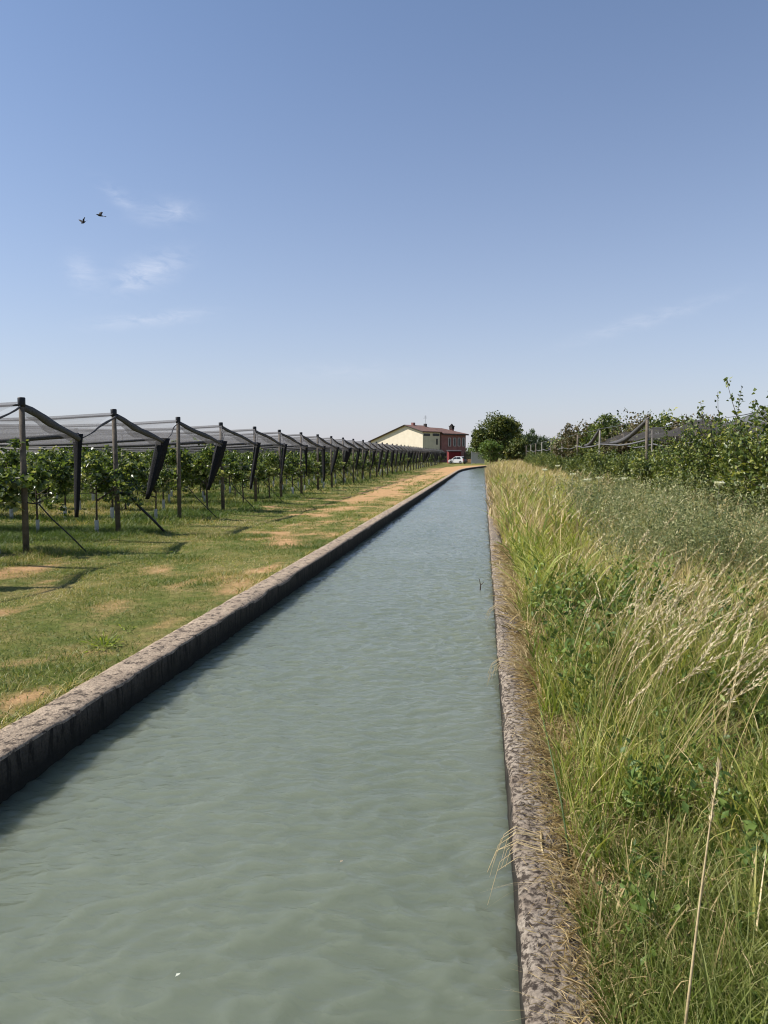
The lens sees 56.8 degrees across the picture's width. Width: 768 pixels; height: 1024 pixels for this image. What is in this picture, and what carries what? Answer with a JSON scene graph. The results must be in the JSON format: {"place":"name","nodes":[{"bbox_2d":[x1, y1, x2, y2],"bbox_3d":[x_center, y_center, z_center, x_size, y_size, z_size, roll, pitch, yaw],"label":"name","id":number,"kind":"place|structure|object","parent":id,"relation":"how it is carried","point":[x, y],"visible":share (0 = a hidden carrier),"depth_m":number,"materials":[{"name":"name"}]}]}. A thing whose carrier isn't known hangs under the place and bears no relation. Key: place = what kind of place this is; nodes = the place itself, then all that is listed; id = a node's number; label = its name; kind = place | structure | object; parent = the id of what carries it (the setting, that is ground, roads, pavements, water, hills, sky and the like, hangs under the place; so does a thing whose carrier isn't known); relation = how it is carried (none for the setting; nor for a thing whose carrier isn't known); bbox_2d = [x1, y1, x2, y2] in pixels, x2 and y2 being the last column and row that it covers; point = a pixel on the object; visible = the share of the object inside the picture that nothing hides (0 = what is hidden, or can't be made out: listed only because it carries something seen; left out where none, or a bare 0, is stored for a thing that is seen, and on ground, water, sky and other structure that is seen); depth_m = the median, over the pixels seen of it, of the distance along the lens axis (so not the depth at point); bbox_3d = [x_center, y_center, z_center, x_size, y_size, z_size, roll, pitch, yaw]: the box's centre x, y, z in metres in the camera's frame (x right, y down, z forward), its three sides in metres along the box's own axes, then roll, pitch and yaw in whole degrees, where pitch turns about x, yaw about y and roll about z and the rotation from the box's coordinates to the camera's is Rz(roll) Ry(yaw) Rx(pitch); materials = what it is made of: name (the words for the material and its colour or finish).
{"place":"outdoors","nodes":[
{"label":"outdoors","id":0,"kind":"place"},
{"bbox_2d":[0,467,520,1023],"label":"water","id":1,"kind":"structure","parent":0,"point":[208,821],"depth_m":3.90,"materials":[{"name":"teal liquid"}]},
{"bbox_2d":[0,457,767,1023],"bbox_3d":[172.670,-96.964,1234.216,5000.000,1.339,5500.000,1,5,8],"label":"ground","id":2,"kind":"structure","parent":0,"point":[88,625],"depth_m":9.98,"materials":[{"name":"plant"}]},
{"bbox_2d":[1,449,19,478],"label":"fruit tree","id":3,"kind":"object","parent":2,"relation":"on","point":[5,458],"visible":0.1,"depth_m":27.18,"materials":[{"name":"green plant"}]},
{"bbox_2d":[5,465,20,502],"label":"fruit tree","id":4,"kind":"object","parent":2,"relation":"on","point":[16,469],"visible":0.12,"depth_m":16.93,"materials":[{"name":"green plant"}]},
{"bbox_2d":[0,446,50,518],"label":"fruit tree","id":5,"kind":"object","parent":2,"relation":"on","point":[13,461],"visible":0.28,"depth_m":20.08,"materials":[{"name":"green plant"}]},
{"bbox_2d":[0,437,51,512],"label":"fruit tree","id":6,"kind":"object","parent":2,"relation":"on","point":[8,484],"visible":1,"depth_m":12.75,"materials":[{"name":"green plant"}]},
{"bbox_2d":[0,446,73,532],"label":"fruit tree","id":7,"kind":"object","parent":2,"relation":"on","point":[46,463],"visible":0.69,"depth_m":16.37,"materials":[{"name":"green plant"}]},
{"bbox_2d":[0,397,85,552],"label":"trellis row","id":8,"kind":"object","parent":2,"relation":"on","point":[46,423],"visible":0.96,"depth_m":13.20,"materials":[{"name":"grey wood"}]},
{"bbox_2d":[16,443,70,506],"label":"fruit tree","id":9,"kind":"object","parent":2,"relation":"on","point":[33,462],"visible":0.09,"depth_m":23.77,"materials":[{"name":"green plant"}]},
{"bbox_2d":[27,447,82,498],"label":"fruit tree","id":10,"kind":"object","parent":2,"relation":"on","point":[33,458],"visible":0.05,"depth_m":27.18,"materials":[{"name":"green plant"}]},
{"bbox_2d":[30,441,102,519],"bbox_3d":[-8.994,-0.875,20.142,2.241,2.386,0.997,1,5,10],"label":"fruit tree","id":11,"kind":"object","parent":2,"relation":"on","point":[61,451],"visible":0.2,"depth_m":20.01,"materials":[{"name":"green plant"}]},
{"bbox_2d":[0,409,169,532],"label":"trellis row","id":12,"kind":"object","parent":2,"relation":"on","point":[160,447],"visible":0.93,"depth_m":16.58,"materials":[{"name":"grey wood"}]},
{"bbox_2d":[55,444,143,531],"bbox_3d":[-6.538,-0.477,16.301,2.193,2.149,1.036,1,5,11],"label":"fruit tree","id":13,"kind":"object","parent":2,"relation":"on","point":[95,469],"visible":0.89,"depth_m":16.16,"materials":[{"name":"green plant"}]},
{"bbox_2d":[81,440,118,500],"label":"fruit tree","id":14,"kind":"object","parent":2,"relation":"on","point":[104,459],"visible":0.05,"depth_m":26.74,"materials":[{"name":"green plant"}]},
{"bbox_2d":[72,444,137,518],"bbox_3d":[-7.807,-0.802,20.037,2.443,2.245,0.958,2,5,28],"label":"fruit tree","id":15,"kind":"object","parent":2,"relation":"on","point":[108,465],"visible":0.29,"depth_m":19.68,"materials":[{"name":"green plant"}]},
{"bbox_2d":[0,417,226,519],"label":"trellis row","id":16,"kind":"object","parent":2,"relation":"on","point":[219,450],"visible":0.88,"depth_m":19.99,"materials":[{"name":"grey wood"}]},
{"bbox_2d":[94,451,153,510],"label":"fruit tree","id":17,"kind":"object","parent":2,"relation":"on","point":[129,455],"visible":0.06,"depth_m":23.07,"materials":[{"name":"green plant"}]},
{"bbox_2d":[0,422,260,510],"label":"trellis row","id":18,"kind":"object","parent":2,"relation":"on","point":[242,439],"visible":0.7,"depth_m":23.27,"materials":[{"name":"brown wood"}]},
{"bbox_2d":[123,450,140,469],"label":"fruit tree","id":19,"kind":"object","parent":2,"relation":"on","point":[136,457],"visible":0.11,"depth_m":33.71,"materials":[{"name":"green plant"}]},
{"bbox_2d":[0,426,286,502],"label":"trellis row","id":20,"kind":"object","parent":2,"relation":"on","point":[270,440],"visible":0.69,"depth_m":26.81,"materials":[{"name":"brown wood"}]},
{"bbox_2d":[119,448,182,518],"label":"fruit tree","id":21,"kind":"object","parent":2,"relation":"on","point":[163,474],"visible":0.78,"depth_m":19.45,"materials":[{"name":"green plant"}]},
{"bbox_2d":[0,430,307,498],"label":"trellis row","id":22,"kind":"object","parent":2,"relation":"on","point":[293,442],"visible":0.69,"depth_m":29.97,"materials":[{"name":"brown wood"}]},
{"bbox_2d":[128,440,193,509],"bbox_3d":[-7.164,-1.196,23.094,2.312,2.536,1.294,1,5,17],"label":"fruit tree","id":23,"kind":"object","parent":2,"relation":"on","point":[185,457],"visible":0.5,"depth_m":22.76,"materials":[{"name":"green plant"}]},
{"bbox_2d":[0,432,325,492],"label":"trellis row","id":24,"kind":"object","parent":2,"relation":"on","point":[311,443],"visible":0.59,"depth_m":33.38,"materials":[{"name":"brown wood"}]},
{"bbox_2d":[140,450,193,502],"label":"fruit tree","id":25,"kind":"object","parent":2,"relation":"on","point":[166,462],"visible":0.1,"depth_m":26.37,"materials":[{"name":"green plant"}]},
{"bbox_2d":[16,434,338,490],"bbox_3d":[-30.573,-2.665,39.770,57.010,3.137,3.387,1,5,8],"label":"trellis row","id":26,"kind":"object","parent":2,"relation":"on","point":[323,442],"visible":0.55,"depth_m":36.86,"materials":[{"name":"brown wood"}]},
{"bbox_2d":[1,437,360,484],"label":"trellis row","id":27,"kind":"object","parent":2,"relation":"on","point":[347,443],"visible":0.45,"depth_m":43.40,"materials":[{"name":"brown wood"}]},
{"bbox_2d":[0,502,369,652],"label":"lawn weeds","id":28,"kind":"object","parent":2,"relation":"on","point":[104,639],"visible":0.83,"depth_m":7.29,"materials":[{"name":"green plant"}]},
{"bbox_2d":[7,439,368,482],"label":"trellis row","id":29,"kind":"object","parent":2,"relation":"on","point":[358,445],"visible":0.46,"depth_m":46.68,"materials":[{"name":"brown wood"}]},
{"bbox_2d":[30,436,351,487],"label":"trellis row","id":30,"kind":"object","parent":2,"relation":"on","point":[347,450],"visible":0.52,"depth_m":40.18,"materials":[{"name":"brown wood"}]},
{"bbox_2d":[2,441,383,478],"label":"trellis row","id":31,"kind":"object","parent":2,"relation":"on","point":[373,446],"visible":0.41,"depth_m":53.11,"materials":[{"name":"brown wood"}]},
{"bbox_2d":[5,450,395,478],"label":"orchard foliage","id":32,"kind":"object","parent":2,"relation":"on","point":[67,455],"visible":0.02,"depth_m":47.59,"materials":[{"name":"green plant"}]},
{"bbox_2d":[26,440,376,480],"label":"trellis row","id":33,"kind":"object","parent":2,"relation":"on","point":[369,448],"visible":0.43,"depth_m":50.00,"materials":[{"name":"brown wood"}]},
{"bbox_2d":[166,437,241,510],"bbox_3d":[-5.806,-1.159,22.839,2.686,2.504,1.208,1,5,14],"label":"fruit tree","id":34,"kind":"object","parent":2,"relation":"on","point":[203,470],"visible":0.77,"depth_m":22.60,"materials":[{"name":"green plant"}]},
{"bbox_2d":[192,455,230,501],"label":"fruit tree","id":35,"kind":"object","parent":2,"relation":"on","point":[204,485],"visible":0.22,"depth_m":26.22,"materials":[{"name":"green plant"}]},
{"bbox_2d":[57,443,398,474],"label":"trellis row","id":36,"kind":"object","parent":2,"relation":"on","point":[389,446],"visible":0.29,"depth_m":63.15,"materials":[{"name":"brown wood"}]},
{"bbox_2d":[211,449,259,495],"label":"fruit tree","id":37,"kind":"object","parent":2,"relation":"on","point":[226,456],"visible":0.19,"depth_m":29.61,"materials":[{"name":"green plant"}]},
{"bbox_2d":[0,466,485,803],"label":"canal wall","id":38,"kind":"structure","parent":2,"relation":"on","point":[34,745],"depth_m":6.02,"materials":[{"name":"concrete"}]},
{"bbox_2d":[219,453,275,502],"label":"fruit tree","id":39,"kind":"object","parent":2,"relation":"on","point":[240,476],"visible":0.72,"depth_m":26.07,"materials":[{"name":"green plant"}]},
{"bbox_2d":[110,442,388,477],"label":"trellis row","id":40,"kind":"object","parent":2,"relation":"on","point":[385,450],"visible":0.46,"depth_m":56.56,"materials":[{"name":"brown wood"}]},
{"bbox_2d":[238,447,295,497],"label":"fruit tree","id":41,"kind":"object","parent":2,"relation":"on","point":[270,459],"visible":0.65,"depth_m":29.34,"materials":[{"name":"green plant"}]},
{"bbox_2d":[145,444,402,472],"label":"trellis row","id":42,"kind":"object","parent":2,"relation":"on","point":[399,451],"visible":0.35,"depth_m":66.44,"materials":[{"name":"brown wood"}]},
{"bbox_2d":[265,451,298,489],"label":"fruit tree","id":43,"kind":"object","parent":2,"relation":"on","point":[294,460],"visible":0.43,"depth_m":36.12,"materials":[{"name":"green plant"}]},
{"bbox_2d":[173,442,394,476],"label":"trellis row","id":44,"kind":"object","parent":2,"relation":"on","point":[392,453],"visible":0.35,"depth_m":60.10,"materials":[{"name":"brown wood"}]},
{"bbox_2d":[184,445,409,471],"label":"trellis row","id":45,"kind":"object","parent":2,"relation":"on","point":[408,454],"visible":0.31,"depth_m":73.55,"materials":[{"name":"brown wood"}]},
{"bbox_2d":[274,449,320,493],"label":"fruit tree","id":46,"kind":"object","parent":2,"relation":"on","point":[309,460],"visible":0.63,"depth_m":32.68,"materials":[{"name":"green plant"}]},
{"bbox_2d":[292,452,322,490],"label":"fruit tree","id":47,"kind":"object","parent":2,"relation":"on","point":[316,470],"visible":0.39,"depth_m":35.88,"materials":[{"name":"green plant"}]},
{"bbox_2d":[226,444,406,472],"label":"trellis row","id":48,"kind":"object","parent":2,"relation":"on","point":[404,451],"visible":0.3,"depth_m":69.73,"materials":[{"name":"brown wood"}]},
{"bbox_2d":[308,450,325,484],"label":"fruit tree","id":49,"kind":"object","parent":2,"relation":"on","point":[315,457],"visible":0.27,"depth_m":42.61,"materials":[{"name":"green plant"}]},
{"bbox_2d":[309,452,345,487],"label":"fruit tree","id":50,"kind":"object","parent":2,"relation":"on","point":[329,460],"visible":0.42,"depth_m":39.39,"materials":[{"name":"green plant"}]},
{"bbox_2d":[321,451,349,483],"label":"fruit tree","id":51,"kind":"object","parent":2,"relation":"on","point":[339,456],"visible":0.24,"depth_m":42.55,"materials":[{"name":"green plant"}]},
{"bbox_2d":[338,450,360,480],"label":"fruit tree","id":52,"kind":"object","parent":2,"relation":"on","point":[351,463],"visible":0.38,"depth_m":45.84,"materials":[{"name":"green plant"}]},
{"bbox_2d":[349,453,369,479],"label":"fruit tree","id":53,"kind":"object","parent":2,"relation":"on","point":[365,465],"visible":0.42,"depth_m":49.04,"materials":[{"name":"green plant"}]},
{"bbox_2d":[360,452,386,468],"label":"fruit tree","id":54,"kind":"object","parent":2,"relation":"on","point":[382,461],"visible":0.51,"depth_m":55.33,"materials":[{"name":"green plant"}]},
{"bbox_2d":[368,417,468,462],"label":"farmhouse","id":55,"kind":"object","parent":2,"relation":"on","point":[421,436],"visible":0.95,"depth_m":172.18,"materials":[{"name":"paint"}]},
{"bbox_2d":[448,456,467,463],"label":"parked car","id":56,"kind":"object","parent":2,"relation":"on","point":[458,459],"visible":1,"depth_m":143.81,"materials":[{"name":"white metal"}]},
{"bbox_2d":[471,451,483,463],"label":"yard gate","id":57,"kind":"structure","parent":2,"relation":"on","point":[474,457],"depth_m":136.59,"materials":[{"name":"grey metal"}]},
{"bbox_2d":[478,439,503,462],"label":"round bush","id":58,"kind":"object","parent":2,"relation":"on","point":[491,447],"visible":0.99,"depth_m":123.06,"materials":[{"name":"green plant"}]},
{"bbox_2d":[470,410,521,462],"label":"broad tree","id":59,"kind":"object","parent":2,"relation":"on","point":[498,428],"visible":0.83,"depth_m":133.59,"materials":[{"name":"green plant"}]},
{"bbox_2d":[503,437,530,460],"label":"tree","id":60,"kind":"object","parent":2,"relation":"on","point":[514,451],"visible":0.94,"depth_m":126.47,"materials":[{"name":"green plant"}]},
{"bbox_2d":[521,428,547,452],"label":"tree","id":61,"kind":"object","parent":2,"relation":"on","point":[532,439],"visible":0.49,"depth_m":172.47,"materials":[{"name":"green plant"}]},
{"bbox_2d":[531,435,552,454],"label":"tree","id":62,"kind":"object","parent":2,"relation":"on","point":[546,445],"visible":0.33,"depth_m":187.79,"materials":[{"name":"green plant"}]},
{"bbox_2d":[485,479,599,1023],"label":"canal wall","id":63,"kind":"structure","parent":2,"relation":"on","point":[527,947],"depth_m":3.04,"materials":[{"name":"concrete"}]},
{"bbox_2d":[487,657,515,684],"bbox_3d":[0.997,1.376,6.045,0.244,0.216,0.328,1,5,8],"label":"dry wisp","id":64,"kind":"object","parent":63,"relation":"hanging from","point":[499,667],"visible":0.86,"depth_m":6.05,"materials":[{"name":"plant"}]},
{"bbox_2d":[487,826,544,901],"bbox_3d":[0.599,1.601,3.236,0.255,0.214,0.321,1,5,8],"label":"dry wisp","id":65,"kind":"object","parent":63,"relation":"hanging from","point":[525,833],"visible":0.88,"depth_m":3.24,"materials":[{"name":"plant"}]},
{"bbox_2d":[537,698,571,867],"bbox_3d":[0.804,1.262,3.416,0.036,0.540,0.684,0,5,0],"label":"grass stalk","id":66,"kind":"object","parent":2,"relation":"on","point":[546,732],"depth_m":3.31,"materials":[{"name":"beige plant"}]},
{"bbox_2d":[548,452,566,470],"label":"orchard tree","id":67,"kind":"object","parent":2,"relation":"on","point":[552,459],"visible":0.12,"depth_m":52.10,"materials":[{"name":"green plant"}]},
{"bbox_2d":[552,455,573,474],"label":"orchard tree","id":68,"kind":"object","parent":2,"relation":"on","point":[560,462],"visible":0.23,"depth_m":47.83,"materials":[{"name":"green plant"}]},
{"bbox_2d":[546,431,581,457],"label":"overgrown tree","id":69,"kind":"object","parent":2,"relation":"on","point":[559,438],"visible":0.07,"depth_m":57.48,"materials":[{"name":"green plant"}]},
{"bbox_2d":[550,418,608,458],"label":"overgrown tree","id":70,"kind":"object","parent":2,"relation":"on","point":[567,431],"visible":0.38,"depth_m":49.45,"materials":[{"name":"green plant"}]},
{"bbox_2d":[565,450,595,477],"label":"orchard tree","id":71,"kind":"object","parent":2,"relation":"on","point":[573,462],"visible":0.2,"depth_m":40.16,"materials":[{"name":"green plant"}]},
{"bbox_2d":[574,452,588,477],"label":"orchard tree","id":72,"kind":"object","parent":2,"relation":"on","point":[578,463],"visible":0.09,"depth_m":38.17,"materials":[{"name":"green plant"}]},
{"bbox_2d":[526,417,649,459],"bbox_3d":[14.804,-4.580,61.830,0.704,3.495,73.238,1,5,8],"label":"net trellis","id":73,"kind":"object","parent":2,"relation":"on","point":[636,430],"visible":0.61,"depth_m":31.43,"materials":[{"name":"grey fabric"}]},
{"bbox_2d":[574,454,605,477],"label":"orchard tree","id":74,"kind":"object","parent":2,"relation":"on","point":[584,465],"visible":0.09,"depth_m":36.22,"materials":[{"name":"green plant"}]},
{"bbox_2d":[578,447,611,481],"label":"orchard tree","id":75,"kind":"object","parent":2,"relation":"on","point":[588,457],"visible":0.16,"depth_m":34.36,"materials":[{"name":"green plant"}]},
{"bbox_2d":[585,448,619,483],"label":"orchard tree","id":76,"kind":"object","parent":2,"relation":"on","point":[593,459],"visible":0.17,"depth_m":32.18,"materials":[{"name":"green plant"}]},
{"bbox_2d":[572,410,633,456],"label":"overgrown tree","id":77,"kind":"object","parent":2,"relation":"on","point":[604,425],"visible":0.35,"depth_m":46.22,"materials":[{"name":"green plant"}]},
{"bbox_2d":[596,452,631,484],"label":"orchard tree","id":78,"kind":"object","parent":2,"relation":"on","point":[604,466],"visible":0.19,"depth_m":30.45,"materials":[{"name":"green plant"}]},
{"bbox_2d":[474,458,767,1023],"bbox_3d":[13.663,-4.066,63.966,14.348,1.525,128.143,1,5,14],"label":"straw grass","id":79,"kind":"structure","parent":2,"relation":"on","point":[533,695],"depth_m":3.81,"materials":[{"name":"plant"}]},
{"bbox_2d":[608,451,641,488],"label":"orchard tree","id":80,"kind":"object","parent":2,"relation":"on","point":[622,468],"visible":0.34,"depth_m":26.48,"materials":[{"name":"green plant"}]},
{"bbox_2d":[485,459,767,1023],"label":"tall grass","id":81,"kind":"structure","parent":2,"relation":"on","point":[724,1009],"depth_m":3.37,"materials":[{"name":"green plant"}]},
{"bbox_2d":[603,446,649,485],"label":"orchard tree","id":82,"kind":"object","parent":2,"relation":"on","point":[609,464],"visible":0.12,"depth_m":28.29,"materials":[{"name":"green plant"}]},
{"bbox_2d":[487,471,767,825],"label":"reed grass","id":83,"kind":"structure","parent":2,"relation":"on","point":[524,560],"depth_m":9.38,"materials":[{"name":"plant"}]},
{"bbox_2d":[600,409,660,459],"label":"overgrown tree","id":84,"kind":"object","parent":2,"relation":"on","point":[622,448],"visible":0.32,"depth_m":43.37,"materials":[{"name":"green plant"}]},
{"bbox_2d":[518,461,767,609],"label":"bushy weeds","id":85,"kind":"object","parent":2,"relation":"on","point":[682,522],"visible":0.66,"depth_m":9.24,"materials":[{"name":"green plant"}]},
{"bbox_2d":[524,549,767,1023],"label":"weeds","id":86,"kind":"object","parent":2,"relation":"on","point":[685,807],"visible":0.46,"depth_m":4.04,"materials":[{"name":"green plant"}]},
{"bbox_2d":[622,448,674,495],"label":"orchard tree","id":87,"kind":"object","parent":2,"relation":"on","point":[646,465],"visible":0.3,"depth_m":22.61,"materials":[{"name":"green plant"}]},
{"bbox_2d":[624,444,675,490],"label":"orchard tree","id":88,"kind":"object","parent":2,"relation":"on","point":[636,461],"visible":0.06,"depth_m":24.59,"materials":[{"name":"green plant"}]},
{"bbox_2d":[547,410,767,451],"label":"net trellis","id":89,"kind":"object","parent":2,"relation":"on","point":[653,435],"visible":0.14,"depth_m":30.68,"materials":[{"name":"grey fabric"}]},
{"bbox_2d":[627,407,694,453],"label":"overgrown tree","id":90,"kind":"object","parent":2,"relation":"on","point":[666,418],"visible":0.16,"depth_m":40.71,"materials":[{"name":"green plant"}]},
{"bbox_2d":[645,420,712,493],"bbox_3d":[8.497,-1.204,20.355,2.014,2.859,2.016,-2,5,-23],"label":"orchard tree","id":91,"kind":"object","parent":2,"relation":"on","point":[664,462],"visible":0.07,"depth_m":20.29,"materials":[{"name":"green plant"}]},
{"bbox_2d":[649,414,712,502],"bbox_3d":[8.056,-1.082,18.471,2.196,2.941,2.334,0,5,0],"label":"orchard tree","id":92,"kind":"object","parent":2,"relation":"on","point":[679,446],"visible":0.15,"depth_m":18.52,"materials":[{"name":"green plant"}]},
{"bbox_2d":[660,411,727,453],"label":"overgrown tree","id":93,"kind":"object","parent":2,"relation":"on","point":[677,423],"visible":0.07,"depth_m":38.47,"materials":[{"name":"green plant"}]},
{"bbox_2d":[684,757,722,1023],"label":"grass stalk","id":94,"kind":"object","parent":2,"relation":"on","point":[718,768],"depth_m":1.90,"materials":[{"name":"plant"}]},
{"bbox_2d":[670,386,761,509],"bbox_3d":[7.954,-1.198,16.399,2.434,3.478,2.398,-1,5,-6],"label":"orchard tree","id":95,"kind":"object","parent":2,"relation":"on","point":[707,451],"visible":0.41,"depth_m":16.35,"materials":[{"name":"green plant"}]},
{"bbox_2d":[695,377,767,517],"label":"orchard tree","id":96,"kind":"object","parent":2,"relation":"on","point":[736,447],"visible":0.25,"depth_m":14.61,"materials":[{"name":"green plant"}]},
{"bbox_2d":[719,388,767,522],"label":"orchard tree","id":97,"kind":"object","parent":2,"relation":"on","point":[760,458],"visible":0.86,"depth_m":12.62,"materials":[{"name":"green plant"}]},
{"bbox_2d":[0,0,767,450],"label":"sky","id":98,"kind":"structure","parent":0,"point":[358,220],"materials":[{"name":"blue"}]},
{"bbox_2d":[446,450,461,462],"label":"red shed","id":99,"kind":"structure","parent":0,"point":[451,454],"depth_m":150.48,"materials":[{"name":"paint"}]},
{"bbox_2d":[501,468,767,813],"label":"seeding grass","id":100,"kind":"structure","parent":0,"point":[680,646],"depth_m":4.22,"materials":[{"name":"plant"}]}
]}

